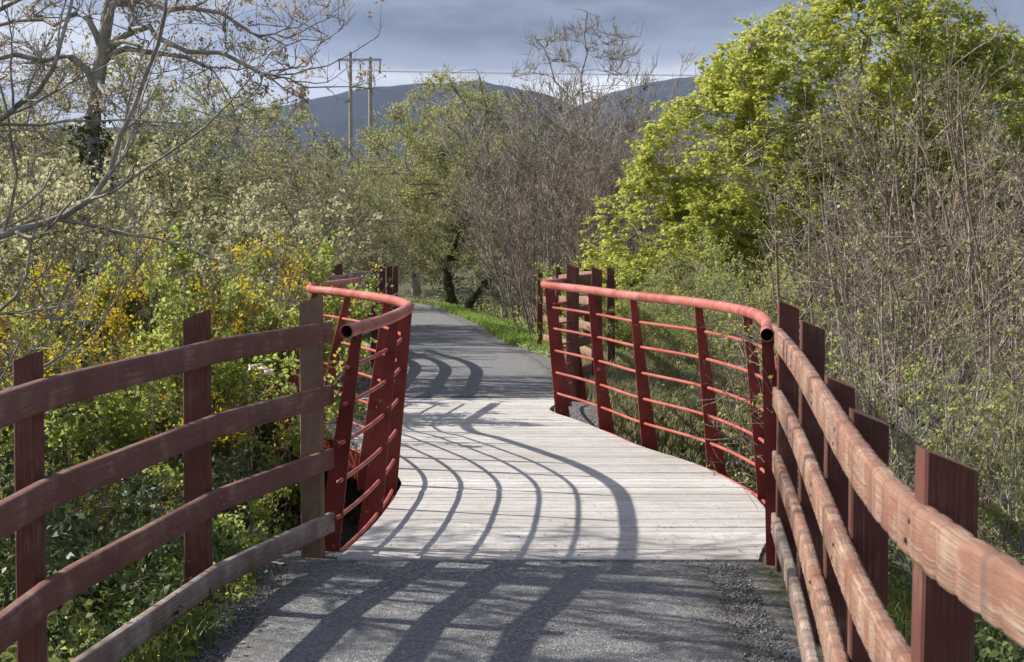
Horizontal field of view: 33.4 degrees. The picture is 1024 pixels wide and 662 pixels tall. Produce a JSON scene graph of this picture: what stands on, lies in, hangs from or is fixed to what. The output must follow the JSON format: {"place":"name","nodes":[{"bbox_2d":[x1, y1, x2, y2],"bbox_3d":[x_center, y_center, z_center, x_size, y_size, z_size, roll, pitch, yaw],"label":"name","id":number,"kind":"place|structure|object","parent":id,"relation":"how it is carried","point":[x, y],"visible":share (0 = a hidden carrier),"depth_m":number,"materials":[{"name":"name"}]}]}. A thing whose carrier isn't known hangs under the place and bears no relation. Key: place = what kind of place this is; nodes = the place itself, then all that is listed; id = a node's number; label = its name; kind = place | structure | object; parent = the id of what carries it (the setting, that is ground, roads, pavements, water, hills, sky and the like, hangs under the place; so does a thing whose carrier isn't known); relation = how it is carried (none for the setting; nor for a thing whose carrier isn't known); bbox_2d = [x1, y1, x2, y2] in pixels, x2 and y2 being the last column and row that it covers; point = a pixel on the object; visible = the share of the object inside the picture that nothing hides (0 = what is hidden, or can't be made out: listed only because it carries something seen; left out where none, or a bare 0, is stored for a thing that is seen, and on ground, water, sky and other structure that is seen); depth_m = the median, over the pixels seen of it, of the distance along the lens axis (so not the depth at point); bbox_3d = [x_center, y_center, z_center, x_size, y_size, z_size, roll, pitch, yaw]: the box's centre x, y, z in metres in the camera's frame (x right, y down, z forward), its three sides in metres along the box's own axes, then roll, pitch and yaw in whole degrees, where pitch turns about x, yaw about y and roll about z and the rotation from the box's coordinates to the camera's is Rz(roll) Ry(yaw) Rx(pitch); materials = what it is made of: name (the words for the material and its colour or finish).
{"place":"outdoors","nodes":[
{"label":"outdoors","id":0,"kind":"place"},
{"bbox_2d":[0,81,877,229],"bbox_3d":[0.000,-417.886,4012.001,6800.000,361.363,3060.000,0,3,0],"label":"hill","id":1,"kind":"structure","parent":0,"point":[331,112],"depth_m":3343.22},
{"bbox_2d":[405,303,553,397],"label":"path","id":2,"kind":"structure","parent":0,"point":[449,356],"depth_m":23.55,"materials":[{"name":"asphalt"}]},
{"bbox_2d":[220,561,751,661],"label":"path","id":3,"kind":"structure","parent":0,"point":[477,611],"depth_m":8.12,"materials":[{"name":"asphalt"}]},
{"bbox_2d":[0,230,1023,661],"bbox_3d":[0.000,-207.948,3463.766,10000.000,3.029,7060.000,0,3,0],"label":"ground","id":4,"kind":"structure","parent":0,"point":[766,582],"depth_m":9.29,"materials":[{"name":"soil"}]},
{"bbox_2d":[0,448,60,554],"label":"bramble bush","id":5,"kind":"object","parent":4,"relation":"on","point":[3,497],"visible":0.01,"depth_m":13.26,"materials":[{"name":"green plant"}]},
{"bbox_2d":[0,25,141,278],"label":"willow tree","id":6,"kind":"object","parent":4,"relation":"on","point":[51,135],"visible":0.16,"depth_m":33.68,"materials":[{"name":"green plant"}]},
{"bbox_2d":[0,93,156,317],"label":"shrub","id":7,"kind":"object","parent":4,"relation":"on","point":[69,156],"visible":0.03,"depth_m":21.01,"materials":[{"name":"green plant"}]},
{"bbox_2d":[0,181,160,436],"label":"shrub","id":8,"kind":"object","parent":4,"relation":"on","point":[4,199],"visible":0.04,"depth_m":17.15,"materials":[{"name":"green plant"}]},
{"bbox_2d":[0,242,181,513],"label":"gorse bush","id":9,"kind":"object","parent":4,"relation":"on","point":[94,352],"visible":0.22,"depth_m":15.19,"materials":[{"name":"green plant"}]},
{"bbox_2d":[0,450,183,661],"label":"bramble bush","id":10,"kind":"object","parent":4,"relation":"on","point":[10,577],"visible":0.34,"depth_m":7.65,"materials":[{"name":"green plant"}]},
{"bbox_2d":[0,160,207,450],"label":"shrub","id":11,"kind":"object","parent":4,"relation":"on","point":[67,194],"visible":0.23,"depth_m":16.84,"materials":[{"name":"green plant"}]},
{"bbox_2d":[45,434,178,562],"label":"gorse bush","id":12,"kind":"object","parent":4,"relation":"on","point":[106,488],"visible":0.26,"depth_m":9.67,"materials":[{"name":"green plant"}]},
{"bbox_2d":[0,125,263,377],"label":"shrub","id":13,"kind":"object","parent":4,"relation":"on","point":[201,208],"visible":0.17,"depth_m":17.91,"materials":[{"name":"green plant"}]},
{"bbox_2d":[0,218,264,470],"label":"gorse bush","id":14,"kind":"object","parent":4,"relation":"on","point":[111,319],"visible":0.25,"depth_m":15.65,"materials":[{"name":"green plant"}]},
{"bbox_2d":[0,40,265,267],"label":"willow tree","id":15,"kind":"object","parent":4,"relation":"on","point":[119,85],"visible":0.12,"depth_m":37.09,"materials":[{"name":"green plant"}]},
{"bbox_2d":[0,329,268,646],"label":"bramble bush","id":16,"kind":"object","parent":4,"relation":"on","point":[154,567],"visible":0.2,"depth_m":8.43,"materials":[{"name":"green plant"}]},
{"bbox_2d":[1,439,272,553],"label":"bramble bush","id":17,"kind":"object","parent":4,"relation":"on","point":[218,484],"depth_m":15.56,"materials":[{"name":"green plant"}]},
{"bbox_2d":[0,0,276,389],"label":"leafless tree","id":18,"kind":"object","parent":4,"relation":"on","point":[52,220],"visible":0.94,"depth_m":9.99,"materials":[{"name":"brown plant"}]},
{"bbox_2d":[0,526,276,661],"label":"weeds","id":19,"kind":"object","parent":4,"relation":"on","point":[192,652],"visible":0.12,"depth_m":7.83,"materials":[{"name":"green plant"}]},
{"bbox_2d":[1,523,280,661],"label":"rough grass","id":20,"kind":"structure","parent":4,"relation":"on","point":[230,552],"depth_m":7.73,"materials":[{"name":"plant"}]},
{"bbox_2d":[0,372,297,661],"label":"undergrowth","id":21,"kind":"object","parent":4,"relation":"on","point":[54,614],"visible":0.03,"depth_m":8.36,"materials":[{"name":"green plant"}]},
{"bbox_2d":[0,338,300,579],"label":"bramble bush","id":22,"kind":"object","parent":4,"relation":"on","point":[150,492],"visible":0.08,"depth_m":10.62,"materials":[{"name":"green plant"}]},
{"bbox_2d":[0,296,334,661],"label":"timber fence","id":23,"kind":"object","parent":4,"relation":"on","point":[31,396],"visible":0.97,"depth_m":7.45,"materials":[{"name":"paint"}]},
{"bbox_2d":[45,302,299,537],"bbox_3d":[-2.523,0.985,15.683,2.549,2.551,2.867,3,4,37],"label":"gorse bush","id":24,"kind":"object","parent":4,"relation":"on","point":[236,435],"visible":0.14,"depth_m":14.89,"materials":[{"name":"green plant"}]},
{"bbox_2d":[32,160,312,283],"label":"shrub","id":25,"kind":"object","parent":4,"relation":"on","point":[260,221],"visible":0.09,"depth_m":26.84,"materials":[{"name":"green plant"}]},
{"bbox_2d":[5,480,342,555],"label":"shrub","id":26,"kind":"object","parent":4,"relation":"on","point":[261,520],"visible":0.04,"depth_m":14.12,"materials":[{"name":"green plant"}]},
{"bbox_2d":[102,517,255,544],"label":"shrub","id":27,"kind":"object","parent":4,"relation":"on","point":[221,523],"depth_m":12.92,"materials":[{"name":"green plant"}]},
{"bbox_2d":[0,238,368,521],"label":"shrub","id":28,"kind":"object","parent":4,"relation":"on","point":[132,415],"visible":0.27,"depth_m":14.90,"materials":[{"name":"green plant"}]},
{"bbox_2d":[247,363,273,375],"bbox_3d":[-2.241,0.347,15.241,0.223,0.063,0.141,11,36,11],"label":"plastic scrap","id":29,"kind":"object","parent":28,"relation":"on","point":[267,371],"visible":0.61,"depth_m":15.23,"materials":[{"name":"beige"}]},
{"bbox_2d":[0,271,376,542],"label":"shrub","id":30,"kind":"object","parent":4,"relation":"on","point":[56,435],"visible":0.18,"depth_m":14.87,"materials":[{"name":"green plant"}]},
{"bbox_2d":[58,58,324,244],"bbox_3d":[-7.258,-2.853,39.818,6.912,7.236,4.352,-3,5,-40],"label":"willow tree","id":31,"kind":"object","parent":4,"relation":"on","point":[200,104],"visible":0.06,"depth_m":39.45,"materials":[{"name":"green plant"}]},
{"bbox_2d":[0,0,388,223],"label":"ash tree","id":32,"kind":"object","parent":4,"relation":"on","point":[97,93],"visible":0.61,"depth_m":21.60,"materials":[{"name":"brown plant"}]},
{"bbox_2d":[76,187,322,331],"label":"shrub","id":33,"kind":"object","parent":4,"relation":"on","point":[222,246],"visible":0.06,"depth_m":22.88,"materials":[{"name":"green plant"}]},
{"bbox_2d":[1,140,435,380],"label":"shrub","id":34,"kind":"object","parent":4,"relation":"on","point":[244,231],"visible":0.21,"depth_m":19.22,"materials":[{"name":"green plant"}]},
{"bbox_2d":[55,423,400,540],"bbox_3d":[-2.963,1.725,16.260,3.766,1.980,3.282,2,4,32],"label":"bramble bush","id":35,"kind":"object","parent":4,"relation":"on","point":[347,519],"visible":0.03,"depth_m":15.96,"materials":[{"name":"green plant"}]},
{"bbox_2d":[166,465,290,531],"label":"bramble bush","id":36,"kind":"object","parent":4,"relation":"on","point":[221,483],"depth_m":14.28,"materials":[{"name":"green plant"}]},
{"bbox_2d":[100,211,395,452],"bbox_3d":[-2.514,-0.024,16.876,2.897,2.342,2.811,1,4,20],"label":"shrub","id":37,"kind":"object","parent":4,"relation":"on","point":[183,258],"visible":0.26,"depth_m":16.46,"materials":[{"name":"green plant"}]},
{"bbox_2d":[157,215,367,318],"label":"shrub","id":38,"kind":"object","parent":4,"relation":"on","point":[348,255],"depth_m":26.91,"materials":[{"name":"green plant"}]},
{"bbox_2d":[165,88,377,286],"bbox_3d":[-5.305,-2.084,36.034,4.140,6.102,6.477,-2,4,-34],"label":"willow tree","id":39,"kind":"object","parent":4,"relation":"on","point":[273,110],"visible":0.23,"depth_m":35.20,"materials":[{"name":"green plant"}]},
{"bbox_2d":[158,217,384,444],"bbox_3d":[-2.452,-0.036,17.178,2.253,2.255,2.535,-1,4,-20],"label":"gorse bush","id":40,"kind":"object","parent":4,"relation":"on","point":[289,273],"visible":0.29,"depth_m":16.70,"materials":[{"name":"green plant"}]},
{"bbox_2d":[213,130,374,287],"bbox_3d":[-3.921,-1.471,30.928,2.950,4.432,4.586,-1,4,-19],"label":"willow tree","id":41,"kind":"object","parent":4,"relation":"on","point":[299,205],"visible":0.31,"depth_m":30.58,"materials":[{"name":"green plant"}]},
{"bbox_2d":[285,217,370,335],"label":"ivy bush","id":42,"kind":"object","parent":4,"relation":"on","point":[367,287],"depth_m":27.94,"materials":[{"name":"green plant"}]},
{"bbox_2d":[261,143,426,308],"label":"willow tree","id":43,"kind":"object","parent":4,"relation":"on","point":[378,201],"visible":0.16,"depth_m":41.03,"materials":[{"name":"green plant"}]},
{"bbox_2d":[341,332,373,392],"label":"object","id":44,"kind":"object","parent":4,"relation":"on","point":[368,362],"depth_m":22.02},
{"bbox_2d":[305,193,411,291],"bbox_3d":[-3.687,-1.371,38.022,3.503,3.385,2.253,-3,5,-43],"label":"willow tree","id":45,"kind":"object","parent":4,"relation":"on","point":[383,240],"visible":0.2,"depth_m":38.30,"materials":[{"name":"green plant"}]},
{"bbox_2d":[326,263,397,390],"bbox_3d":[-2.059,-0.070,24.927,0.951,2.075,12.347,0,4,-5],"label":"timber fence","id":46,"kind":"object","parent":4,"relation":"on","point":[391,272],"visible":0.2,"depth_m":23.41,"materials":[{"name":"paint"}]},
{"bbox_2d":[322,172,411,287],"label":"willow tree","id":47,"kind":"object","parent":4,"relation":"on","point":[397,230],"visible":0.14,"depth_m":50.14,"materials":[{"name":"green plant"}]},
{"bbox_2d":[350,153,435,287],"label":"willow tree","id":48,"kind":"object","parent":4,"relation":"on","point":[391,175],"depth_m":73.37,"materials":[{"name":"green plant"}]},
{"bbox_2d":[340,158,450,285],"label":"willow tree","id":49,"kind":"object","parent":4,"relation":"on","point":[422,257],"visible":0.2,"depth_m":57.43,"materials":[{"name":"green plant"}]},
{"bbox_2d":[327,109,473,299],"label":"willow tree","id":50,"kind":"object","parent":4,"relation":"on","point":[414,289],"visible":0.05,"depth_m":65.78,"materials":[{"name":"green plant"}]},
{"bbox_2d":[367,168,472,295],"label":"willow tree","id":51,"kind":"object","parent":4,"relation":"on","point":[419,288],"visible":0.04,"depth_m":69.93,"materials":[{"name":"green plant"}]},
{"bbox_2d":[386,140,468,285],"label":"willow tree","id":52,"kind":"object","parent":4,"relation":"on","point":[414,188],"visible":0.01,"depth_m":77.77,"materials":[{"name":"green plant"}]},
{"bbox_2d":[7,149,861,270],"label":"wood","id":53,"kind":"object","parent":4,"relation":"on","point":[421,260],"depth_m":105.27,"materials":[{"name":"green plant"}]},
{"bbox_2d":[349,63,524,305],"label":"tree","id":54,"kind":"object","parent":4,"relation":"on","point":[448,287],"visible":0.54,"depth_m":52.47,"materials":[{"name":"green plant"}]},
{"bbox_2d":[403,82,554,309],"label":"willow tree","id":55,"kind":"object","parent":4,"relation":"on","point":[436,187],"visible":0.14,"depth_m":58.80,"materials":[{"name":"green plant"}]},
{"bbox_2d":[180,561,796,661],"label":"gravel","id":56,"kind":"structure","parent":4,"relation":"on","point":[757,598],"depth_m":8.17,"materials":[{"name":"gravel"}]},
{"bbox_2d":[425,125,568,317],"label":"willow tree","id":57,"kind":"object","parent":4,"relation":"on","point":[470,258],"visible":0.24,"depth_m":50.17,"materials":[{"name":"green plant"}]},
{"bbox_2d":[448,124,570,309],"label":"leaning tree","id":58,"kind":"object","parent":4,"relation":"on","point":[474,296],"visible":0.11,"depth_m":49.92,"materials":[{"name":"green plant"}]},
{"bbox_2d":[422,94,627,320],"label":"shrub","id":59,"kind":"object","parent":4,"relation":"on","point":[509,299],"visible":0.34,"depth_m":47.11,"materials":[{"name":"brown plant"}]},
{"bbox_2d":[274,277,776,565],"bbox_3d":[-0.170,1.453,13.890,3.406,3.508,9.654,-1,4,-9],"label":"footbridge","id":60,"kind":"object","parent":4,"relation":"on","point":[448,462],"visible":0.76,"depth_m":11.98,"materials":[{"name":"wood"}]},
{"bbox_2d":[363,464,757,556],"bbox_3d":[0.317,1.102,12.138,2.471,0.015,5.264,0,3,0],"label":"leaf debris","id":61,"kind":"object","parent":60,"relation":"on","point":[566,538],"visible":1,"depth_m":9.90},
{"bbox_2d":[145,366,906,661],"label":"leaf debris","id":62,"kind":"object","parent":4,"relation":"on","point":[756,586],"visible":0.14,"depth_m":8.73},
{"bbox_2d":[517,342,550,359],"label":"daisies","id":63,"kind":"object","parent":4,"relation":"on","point":[537,350],"visible":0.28,"depth_m":28.36,"materials":[{"name":"white plant"}]},
{"bbox_2d":[466,126,604,300],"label":"willow tree","id":64,"kind":"object","parent":4,"relation":"on","point":[519,215],"depth_m":61.63,"materials":[{"name":"green plant"}]},
{"bbox_2d":[480,113,629,315],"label":"shrub","id":65,"kind":"object","parent":4,"relation":"on","point":[540,228],"visible":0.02,"depth_m":53.95,"materials":[{"name":"brown plant"}]},
{"bbox_2d":[433,86,710,335],"bbox_3d":[1.231,-2.501,37.762,5.580,6.079,4.541,2,4,33],"label":"shrub","id":66,"kind":"object","parent":4,"relation":"on","point":[519,272],"visible":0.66,"depth_m":37.50,"materials":[{"name":"brown plant"}]},
{"bbox_2d":[405,298,742,396],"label":"verge grass","id":67,"kind":"structure","parent":4,"relation":"on","point":[507,332],"depth_m":40.26,"materials":[{"name":"plant"}]},
{"bbox_2d":[537,263,614,401],"bbox_3d":[0.921,-0.065,25.135,0.806,2.152,13.926,0,3,0],"label":"timber fence","id":68,"kind":"object","parent":4,"relation":"on","point":[586,277],"visible":0.59,"depth_m":19.44,"materials":[{"name":"paint"}]},
{"bbox_2d":[480,9,687,193],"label":"bare tree","id":69,"kind":"object","parent":4,"relation":"on","point":[611,58],"visible":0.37,"depth_m":51.17,"materials":[{"name":"brown plant"}]},
{"bbox_2d":[459,38,726,332],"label":"shrub","id":70,"kind":"object","parent":4,"relation":"on","point":[569,106],"visible":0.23,"depth_m":43.73,"materials":[{"name":"brown plant"}]},
{"bbox_2d":[532,225,664,347],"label":"shrub","id":71,"kind":"object","parent":4,"relation":"on","point":[563,293],"visible":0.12,"depth_m":28.85,"materials":[{"name":"green plant"}]},
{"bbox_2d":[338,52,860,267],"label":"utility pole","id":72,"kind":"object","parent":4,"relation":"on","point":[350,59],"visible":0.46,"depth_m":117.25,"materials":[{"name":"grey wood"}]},
{"bbox_2d":[517,81,711,324],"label":"shrub","id":73,"kind":"object","parent":4,"relation":"on","point":[590,122],"visible":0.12,"depth_m":44.51,"materials":[{"name":"brown plant"}]},
{"bbox_2d":[530,88,708,330],"bbox_3d":[2.345,-2.204,35.972,4.263,5.707,5.238,3,4,37],"label":"shrub","id":74,"kind":"object","parent":4,"relation":"on","point":[588,203],"visible":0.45,"depth_m":35.09,"materials":[{"name":"brown plant"}]},
{"bbox_2d":[582,256,678,352],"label":"shrub","id":75,"kind":"object","parent":4,"relation":"on","point":[619,310],"visible":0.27,"depth_m":25.07,"materials":[{"name":"green plant"}]},
{"bbox_2d":[583,301,709,375],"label":"shrub","id":76,"kind":"object","parent":4,"relation":"on","point":[645,339],"visible":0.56,"depth_m":20.29,"materials":[{"name":"green plant"}]},
{"bbox_2d":[618,260,729,361],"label":"shrub","id":77,"kind":"object","parent":4,"relation":"on","point":[656,291],"visible":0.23,"depth_m":23.44,"materials":[{"name":"green plant"}]},
{"bbox_2d":[611,117,774,325],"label":"shrub","id":78,"kind":"object","parent":4,"relation":"on","point":[674,147],"visible":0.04,"depth_m":48.29,"materials":[{"name":"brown plant"}]},
{"bbox_2d":[400,293,1023,409],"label":"undergrowth","id":79,"kind":"object","parent":4,"relation":"on","point":[497,311],"visible":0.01,"depth_m":46.14,"materials":[{"name":"green plant"}]},
{"bbox_2d":[657,112,768,254],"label":"willow tree","id":80,"kind":"object","parent":4,"relation":"on","point":[710,116],"visible":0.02,"depth_m":59.42,"materials":[{"name":"green plant"}]},
{"bbox_2d":[671,279,760,352],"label":"shrub","id":81,"kind":"object","parent":4,"relation":"on","point":[716,317],"visible":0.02,"depth_m":26.99,"materials":[{"name":"green plant"}]},
{"bbox_2d":[643,226,811,373],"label":"shrub","id":82,"kind":"object","parent":4,"relation":"on","point":[684,323],"visible":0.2,"depth_m":21.61,"materials":[{"name":"green plant"}]},
{"bbox_2d":[578,0,1023,351],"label":"sycamore tree","id":83,"kind":"object","parent":4,"relation":"on","point":[742,92],"visible":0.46,"depth_m":27.71,"materials":[{"name":"green plant"}]},
{"bbox_2d":[688,255,917,413],"bbox_3d":[3.038,0.289,18.430,3.121,2.218,2.145,-3,5,-42],"label":"shrub","id":84,"kind":"object","parent":4,"relation":"on","point":[762,304],"visible":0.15,"depth_m":18.35,"materials":[{"name":"green plant"}]},
{"bbox_2d":[646,243,978,416],"bbox_3d":[3.202,0.274,18.294,3.502,2.452,2.771,1,4,17],"label":"shrub","id":85,"kind":"object","parent":4,"relation":"on","point":[715,313],"visible":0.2,"depth_m":17.86,"materials":[{"name":"green plant"}]},
{"bbox_2d":[649,363,1023,661],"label":"undergrowth","id":86,"kind":"object","parent":4,"relation":"on","point":[983,637],"visible":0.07,"depth_m":8.22,"materials":[{"name":"green plant"}]},
{"bbox_2d":[689,243,1023,570],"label":"shrub","id":87,"kind":"object","parent":4,"relation":"on","point":[903,359],"visible":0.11,"depth_m":12.01,"materials":[{"name":"green plant"}]},
{"bbox_2d":[689,299,1023,576],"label":"shrub","id":88,"kind":"object","parent":4,"relation":"on","point":[730,328],"visible":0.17,"depth_m":9.84,"materials":[{"name":"green plant"}]},
{"bbox_2d":[706,85,1023,494],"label":"shrub","id":89,"kind":"object","parent":4,"relation":"on","point":[851,298],"visible":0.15,"depth_m":15.09,"materials":[{"name":"brown plant"}]},
{"bbox_2d":[721,4,1023,416],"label":"shrub","id":90,"kind":"object","parent":4,"relation":"on","point":[832,185],"visible":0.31,"depth_m":18.46,"materials":[{"name":"brown plant"}]},
{"bbox_2d":[753,139,1023,545],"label":"shrub","id":91,"kind":"object","parent":4,"relation":"on","point":[963,375],"visible":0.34,"depth_m":13.61,"materials":[{"name":"brown plant"}]},
{"bbox_2d":[760,121,1023,561],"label":"shrub","id":92,"kind":"object","parent":4,"relation":"on","point":[982,294],"visible":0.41,"depth_m":11.94,"materials":[{"name":"brown plant"}]},
{"bbox_2d":[770,300,1023,661],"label":"timber fence","id":93,"kind":"object","parent":4,"relation":"on","point":[855,502],"visible":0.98,"depth_m":4.74,"materials":[{"name":"paint"}]},
{"bbox_2d":[783,0,1023,414],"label":"shrub","id":94,"kind":"object","parent":4,"relation":"on","point":[963,218],"visible":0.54,"depth_m":17.92,"materials":[{"name":"brown plant"}]},
{"bbox_2d":[799,288,1023,657],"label":"shrub","id":95,"kind":"object","parent":4,"relation":"on","point":[911,397],"visible":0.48,"depth_m":9.01,"materials":[{"name":"green plant"}]},
{"bbox_2d":[890,341,955,555],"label":"ivy column","id":96,"kind":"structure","parent":4,"relation":"on","point":[929,397],"depth_m":11.04,"materials":[{"name":"green plant"}]},
{"bbox_2d":[828,27,1023,314],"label":"sycamore tree","id":97,"kind":"object","parent":4,"relation":"on","point":[1017,116],"visible":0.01,"depth_m":32.23,"materials":[{"name":"green plant"}]},
{"bbox_2d":[837,30,1023,517],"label":"shrub","id":98,"kind":"object","parent":4,"relation":"on","point":[967,189],"visible":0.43,"depth_m":16.09,"materials":[{"name":"brown plant"}]},
{"bbox_2d":[888,375,1023,630],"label":"shrub","id":99,"kind":"object","parent":4,"relation":"on","point":[1013,533],"visible":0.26,"depth_m":9.68,"materials":[{"name":"green plant"}]},
{"bbox_2d":[888,505,1023,661],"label":"rough grass","id":100,"kind":"structure","parent":4,"relation":"on","point":[906,624],"depth_m":7.88,"materials":[{"name":"plant"}]},
{"bbox_2d":[975,627,1020,661],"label":"bramble bush","id":101,"kind":"object","parent":4,"relation":"on","point":[991,630],"visible":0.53,"depth_m":7.47,"materials":[{"name":"green plant"}]},
{"bbox_2d":[0,0,1023,127],"label":"sky","id":102,"kind":"structure","parent":0,"point":[415,35],"materials":[{"name":"grey"}]},
{"bbox_2d":[564,348,873,493],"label":"bank grass","id":103,"kind":"structure","parent":0,"point":[624,404],"depth_m":17.27,"materials":[{"name":"plant"}]},
{"bbox_2d":[577,60,1023,169],"bbox_3d":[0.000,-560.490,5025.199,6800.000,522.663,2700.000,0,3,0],"label":"hill","id":104,"kind":"structure","parent":0,"point":[684,82],"depth_m":4670.01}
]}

